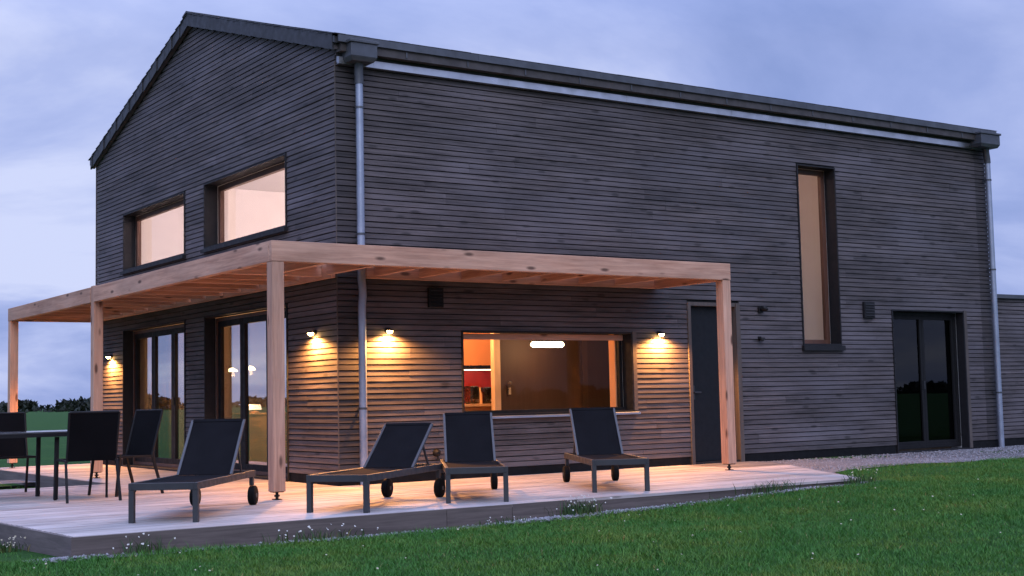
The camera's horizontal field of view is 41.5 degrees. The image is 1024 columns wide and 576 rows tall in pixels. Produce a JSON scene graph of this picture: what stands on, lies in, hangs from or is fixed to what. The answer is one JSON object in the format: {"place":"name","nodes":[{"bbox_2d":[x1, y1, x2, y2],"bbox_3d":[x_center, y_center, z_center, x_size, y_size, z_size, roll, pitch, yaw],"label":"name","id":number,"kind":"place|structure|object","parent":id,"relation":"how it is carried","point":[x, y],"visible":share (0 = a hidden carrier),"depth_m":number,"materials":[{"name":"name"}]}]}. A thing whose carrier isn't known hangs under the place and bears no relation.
{"place":"outdoors","nodes":[
{"label":"outdoors","id":0,"kind":"place"},
{"bbox_2d":[0,480,34,483],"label":"gravel path","id":1,"kind":"structure","parent":0,"point":[11,481],"depth_m":20.38,"materials":[{"name":"grey gravel"}]},
{"bbox_2d":[0,409,1023,575],"bbox_3d":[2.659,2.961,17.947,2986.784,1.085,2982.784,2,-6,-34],"label":"lawn","id":2,"kind":"structure","parent":0,"point":[39,421],"depth_m":10.60,"materials":[{"name":"plant"}]},
{"bbox_2d":[0,535,29,552],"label":"flowering weed","id":3,"kind":"object","parent":2,"relation":"on","point":[9,548],"visible":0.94,"depth_m":11.20,"materials":[{"name":"green plant"}]},
{"bbox_2d":[0,396,90,412],"bbox_3d":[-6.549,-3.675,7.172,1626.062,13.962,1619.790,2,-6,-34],"label":"wood","id":4,"kind":"object","parent":2,"relation":"on","point":[64,405],"visible":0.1,"depth_m":562.65,"materials":[{"name":"green plant"}]},
{"bbox_2d":[0,461,859,557],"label":"wooden deck","id":5,"kind":"structure","parent":2,"relation":"on","point":[81,522],"depth_m":13.48,"materials":[{"name":"beige wood"}]},
{"bbox_2d":[0,412,35,491],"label":"garden chair","id":6,"kind":"object","parent":5,"relation":"on","point":[13,448],"visible":0.82,"depth_m":16.12,"materials":[{"name":"black fabric"}]},
{"bbox_2d":[0,430,66,498],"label":"dining table","id":7,"kind":"object","parent":5,"relation":"on","point":[56,434],"visible":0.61,"depth_m":14.79,"materials":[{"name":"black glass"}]},
{"bbox_2d":[53,410,121,503],"bbox_3d":[-4.571,1.808,14.543,0.580,0.962,0.643,1,-5,-30],"label":"garden chair","id":8,"kind":"object","parent":5,"relation":"on","point":[92,435],"visible":1,"depth_m":14.36,"materials":[{"name":"black fabric"}]},
{"bbox_2d":[88,409,163,496],"bbox_3d":[-4.407,1.876,15.425,0.581,0.962,0.643,-5,-6,41],"label":"garden chair","id":9,"kind":"object","parent":5,"relation":"on","point":[144,432],"visible":0.83,"depth_m":15.58,"materials":[{"name":"black fabric"}]},
{"bbox_2d":[128,418,258,522],"bbox_3d":[-2.924,1.658,12.539,0.662,0.858,1.955,-2,-5,4],"label":"sun lounger","id":10,"kind":"object","parent":5,"relation":"on","point":[210,453],"visible":1,"depth_m":12.91,"materials":[{"name":"fabric"}]},
{"bbox_2d":[7,240,735,499],"bbox_3d":[-2.837,1.355,20.314,6.520,2.715,10.840,2,-6,-34],"label":"pergola","id":11,"kind":"object","parent":5,"relation":"on","point":[273,268],"visible":1,"depth_m":16.84,"materials":[{"name":"brown wood"}]},
{"bbox_2d":[306,423,445,512],"bbox_3d":[-1.294,1.717,13.139,0.662,0.766,1.955,-3,-5,17],"label":"sun lounger","id":12,"kind":"object","parent":5,"relation":"on","point":[397,448],"visible":1,"depth_m":13.49,"materials":[{"name":"fabric"}]},
{"bbox_2d":[439,412,508,503],"bbox_3d":[-0.421,1.727,14.033,0.662,0.854,1.955,-1,-5,-5],"label":"sun lounger","id":13,"kind":"object","parent":5,"relation":"on","point":[469,445],"visible":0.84,"depth_m":14.42,"materials":[{"name":"fabric"}]},
{"bbox_2d":[562,407,649,492],"bbox_3d":[1.021,1.772,15.055,0.662,0.868,1.955,-1,-5,-7],"label":"sun lounger","id":14,"kind":"object","parent":5,"relation":"on","point":[596,437],"visible":1,"depth_m":15.45,"materials":[{"name":"fabric"}]},
{"bbox_2d":[27,480,879,563],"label":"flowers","id":15,"kind":"object","parent":2,"relation":"on","point":[112,556],"visible":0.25,"depth_m":11.49,"materials":[{"name":"white plant"}]},
{"bbox_2d":[113,533,175,553],"bbox_3d":[-2.911,2.023,10.694,0.534,0.163,0.256,2,-6,-34],"label":"flowering weed","id":16,"kind":"object","parent":15,"relation":"on","point":[145,548],"visible":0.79,"depth_m":10.67,"materials":[{"name":"green plant"}]},
{"bbox_2d":[221,523,377,544],"bbox_3d":[-1.778,2.089,11.447,1.470,0.149,0.270,2,-6,-34],"label":"flowering weed","id":17,"kind":"object","parent":15,"relation":"on","point":[303,537],"visible":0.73,"depth_m":11.45,"materials":[{"name":"green plant"}]},
{"bbox_2d":[40,484,839,562],"bbox_3d":[0.117,2.148,12.628,8.807,0.152,0.341,2,-6,-34],"label":"pebble strip","id":18,"kind":"object","parent":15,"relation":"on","point":[548,518],"visible":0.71,"depth_m":12.87,"materials":[{"name":"grey gravel"}]},
{"bbox_2d":[479,516,530,525],"bbox_3d":[-0.056,2.167,12.597,0.627,0.082,0.179,2,-6,-34],"label":"flowering weed","id":19,"kind":"object","parent":15,"relation":"on","point":[504,521],"visible":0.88,"depth_m":12.57,"materials":[{"name":"green plant"}]},
{"bbox_2d":[547,495,612,516],"bbox_3d":[0.671,2.112,13.116,0.747,0.216,0.293,2,-6,-34],"label":"flowering weed","id":20,"kind":"object","parent":15,"relation":"on","point":[581,509],"visible":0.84,"depth_m":13.09,"materials":[{"name":"green plant"}]},
{"bbox_2d":[733,475,817,495],"bbox_3d":[2.873,2.128,14.649,1.216,0.190,0.294,2,-6,-37],"label":"flowering weed","id":21,"kind":"object","parent":15,"relation":"on","point":[767,488],"visible":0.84,"depth_m":14.61,"materials":[{"name":"green plant"}]},
{"bbox_2d":[841,468,880,485],"bbox_3d":[3.941,2.144,15.349,0.702,0.184,0.276,2,-6,-34],"label":"flowering weed","id":22,"kind":"object","parent":15,"relation":"on","point":[852,481],"visible":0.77,"depth_m":15.34,"materials":[{"name":"green plant"}]},
{"bbox_2d":[34,487,1000,574],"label":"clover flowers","id":23,"kind":"object","parent":2,"relation":"on","point":[599,530],"visible":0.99,"depth_m":9.91,"materials":[{"name":"white plant"}]},
{"bbox_2d":[88,11,1004,485],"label":"timber house","id":24,"kind":"structure","parent":2,"relation":"on","point":[812,225],"depth_m":19.34,"materials":[{"name":"grey wood"}]},
{"bbox_2d":[120,191,186,274],"bbox_3d":[-5.666,-0.839,21.680,0.325,1.024,2.925,2,-6,-34],"label":"window","id":25,"kind":"structure","parent":24,"relation":"in","point":[131,223],"depth_m":22.60,"materials":[{"name":"metal"}]},
{"bbox_2d":[122,320,186,471],"bbox_3d":[-5.608,1.743,21.472,0.280,2.309,2.865,2,-6,-34],"label":"patio door","id":26,"kind":"structure","parent":24,"relation":"in","point":[154,359],"depth_m":21.69,"materials":[{"name":"glass"}]},
{"bbox_2d":[200,153,288,252],"bbox_3d":[-3.625,-1.126,18.689,0.325,1.024,2.900,2,-6,-34],"label":"window","id":27,"kind":"structure","parent":24,"relation":"in","point":[213,195],"depth_m":19.42,"materials":[{"name":"metal"}]},
{"bbox_2d":[204,303,290,481],"bbox_3d":[-3.567,1.456,18.481,0.280,2.309,2.840,2,-6,-34],"label":"patio door","id":28,"kind":"structure","parent":24,"relation":"in","point":[235,347],"depth_m":18.84,"materials":[{"name":"glass"}]},
{"bbox_2d":[307,330,315,335],"bbox_3d":[-2.473,0.550,16.619,0.111,0.075,0.100,2,-6,-34],"label":"wall lamp","id":29,"kind":"object","parent":24,"relation":"attached to","point":[311,333],"visible":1,"depth_m":16.59,"materials":[{"name":"black metal"}]},
{"bbox_2d":[385,328,393,333],"bbox_3d":[-1.495,0.519,16.492,0.100,0.075,0.111,2,-6,-34],"label":"wall lamp","id":30,"kind":"object","parent":24,"relation":"attached to","point":[389,330],"visible":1,"depth_m":16.46,"materials":[{"name":"black metal"}]},
{"bbox_2d":[427,287,443,307],"bbox_3d":[-0.956,0.119,16.928,0.210,0.250,0.063,2,-6,-34],"label":"wall vent","id":31,"kind":"object","parent":24,"relation":"attached to","point":[435,297],"depth_m":16.90,"materials":[{"name":"black metal"}]},
{"bbox_2d":[433,449,440,460],"bbox_3d":[-0.926,2.075,16.753,0.090,0.146,0.073,2,-6,-34],"label":"wall tap","id":32,"kind":"object","parent":24,"relation":"attached to","point":[437,452],"depth_m":16.73,"materials":[{"name":"gold metal"}]},
{"bbox_2d":[464,333,490,403],"bbox_3d":[-0.229,1.493,21.381,3.000,2.460,0.092,2,-6,-34],"label":"kitchen partition","id":33,"kind":"object","parent":24,"relation":"on","point":[477,352],"depth_m":21.15,"materials":[{"name":"paint"}]},
{"bbox_2d":[464,365,490,370],"bbox_3d":[-0.688,1.239,20.876,1.060,0.076,0.260,2,-6,-34],"label":"kitchen shelf","id":34,"kind":"object","parent":33,"relation":"attached to","point":[477,367],"visible":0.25,"depth_m":20.83,"materials":[{"name":"white"}]},
{"bbox_2d":[465,403,491,410],"bbox_3d":[-0.136,2.238,20.940,2.520,0.900,0.615,2,-6,-34],"label":"kitchen counter","id":35,"kind":"object","parent":24,"relation":"on","point":[479,407],"visible":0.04,"depth_m":20.39,"materials":[{"name":"brown wood"}]},
{"bbox_2d":[464,386,478,403],"bbox_3d":[-0.616,1.634,20.627,0.150,0.270,0.255,2,-6,-34],"label":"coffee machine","id":36,"kind":"object","parent":35,"relation":"on","point":[471,394],"visible":0.91,"depth_m":20.54,"materials":[{"name":"metal"}]},
{"bbox_2d":[478,387,482,403],"bbox_3d":[-0.486,1.642,20.639,0.070,0.250,0.070,2,-6,-34],"label":"bottle","id":37,"kind":"object","parent":35,"relation":"on","point":[480,398],"visible":1,"depth_m":20.61,"materials":[{"name":"orange glass"}]},
{"bbox_2d":[481,387,491,403],"bbox_3d":[-0.393,1.651,20.778,0.190,0.250,0.255,2,-6,-34],"label":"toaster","id":38,"kind":"object","parent":35,"relation":"on","point":[486,392],"visible":0.59,"depth_m":20.67,"materials":[{"name":"metal"}]},
{"bbox_2d":[529,340,565,346],"bbox_3d":[0.511,0.486,19.754,0.600,0.767,0.100,2,-6,-34],"label":"bar lamp","id":39,"kind":"object","parent":24,"relation":"hanging from","point":[547,343],"visible":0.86,"depth_m":19.68,"materials":[{"name":"white plastic"}]},
{"bbox_2d":[490,333,610,409],"bbox_3d":[0.870,1.399,20.516,2.740,2.460,0.156,2,-6,-34],"label":"kitchen cabinet","id":40,"kind":"object","parent":24,"relation":"on","point":[525,374],"visible":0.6,"depth_m":20.32,"materials":[{"name":"brown wood"}]},
{"bbox_2d":[460,330,640,418],"bbox_3d":[0.466,1.140,17.961,2.912,1.140,0.340,2,-6,-34],"label":"window","id":41,"kind":"structure","parent":24,"relation":"in","point":[627,389],"depth_m":18.39,"materials":[{"name":"black glass"}]},
{"bbox_2d":[609,341,616,406],"bbox_3d":[1.436,1.189,18.910,0.080,1.075,0.130,2,-6,-34],"label":"window cheek","id":42,"kind":"object","parent":24,"relation":"attached to","point":[612,374],"depth_m":18.88,"materials":[{"name":"paint"}]},
{"bbox_2d":[657,331,664,335],"bbox_3d":[2.094,0.639,18.930,0.100,0.075,0.111,2,-6,-34],"label":"wall lamp","id":43,"kind":"object","parent":24,"relation":"attached to","point":[659,333],"visible":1,"depth_m":18.90,"materials":[{"name":"black metal"}]},
{"bbox_2d":[685,302,744,464],"bbox_3d":[2.909,1.380,19.565,1.018,2.336,0.166,2,-6,-34],"label":"front door","id":44,"kind":"structure","parent":24,"relation":"in","point":[701,319],"depth_m":19.54,"materials":[{"name":"grey metal"}]},
{"bbox_2d":[758,306,767,312],"bbox_3d":[3.738,0.316,20.066,0.108,0.102,0.138,2,-6,-34],"label":"motion sensor","id":45,"kind":"object","parent":24,"relation":"attached to","point":[762,309],"visible":1,"depth_m":20.05,"materials":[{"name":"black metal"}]},
{"bbox_2d":[795,164,845,350],"bbox_3d":[4.699,-0.461,21.012,0.910,2.880,0.325,2,-6,-34],"label":"window","id":46,"kind":"structure","parent":24,"relation":"in","point":[826,178],"depth_m":21.22,"materials":[{"name":"metal"}]},
{"bbox_2d":[862,301,874,317],"bbox_3d":[5.668,0.346,21.426,0.240,0.260,0.063,2,-6,-34],"label":"wall vent","id":47,"kind":"object","parent":24,"relation":"attached to","point":[868,308],"depth_m":21.39,"materials":[{"name":"metal"}]},
{"bbox_2d":[890,309,972,452],"bbox_3d":[6.865,1.524,22.295,1.886,2.321,0.234,2,-6,-34],"label":"glass door","id":48,"kind":"structure","parent":24,"relation":"in","point":[925,349],"depth_m":22.45,"materials":[{"name":"glass"}]},
{"bbox_2d":[991,294,1023,445],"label":"garage annex","id":49,"kind":"object","parent":2,"relation":"on","point":[1011,322],"visible":0.12,"depth_m":23.68,"materials":[{"name":"grey wood"}]},
{"bbox_2d":[0,0,1023,406],"label":"sky","id":50,"kind":"structure","parent":0,"point":[68,68],"materials":[{"name":"blue"}]},
{"bbox_2d":[761,445,1023,472],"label":"gravel path","id":51,"kind":"structure","parent":0,"point":[831,470],"depth_m":19.35,"materials":[{"name":"grey gravel"}]}
]}

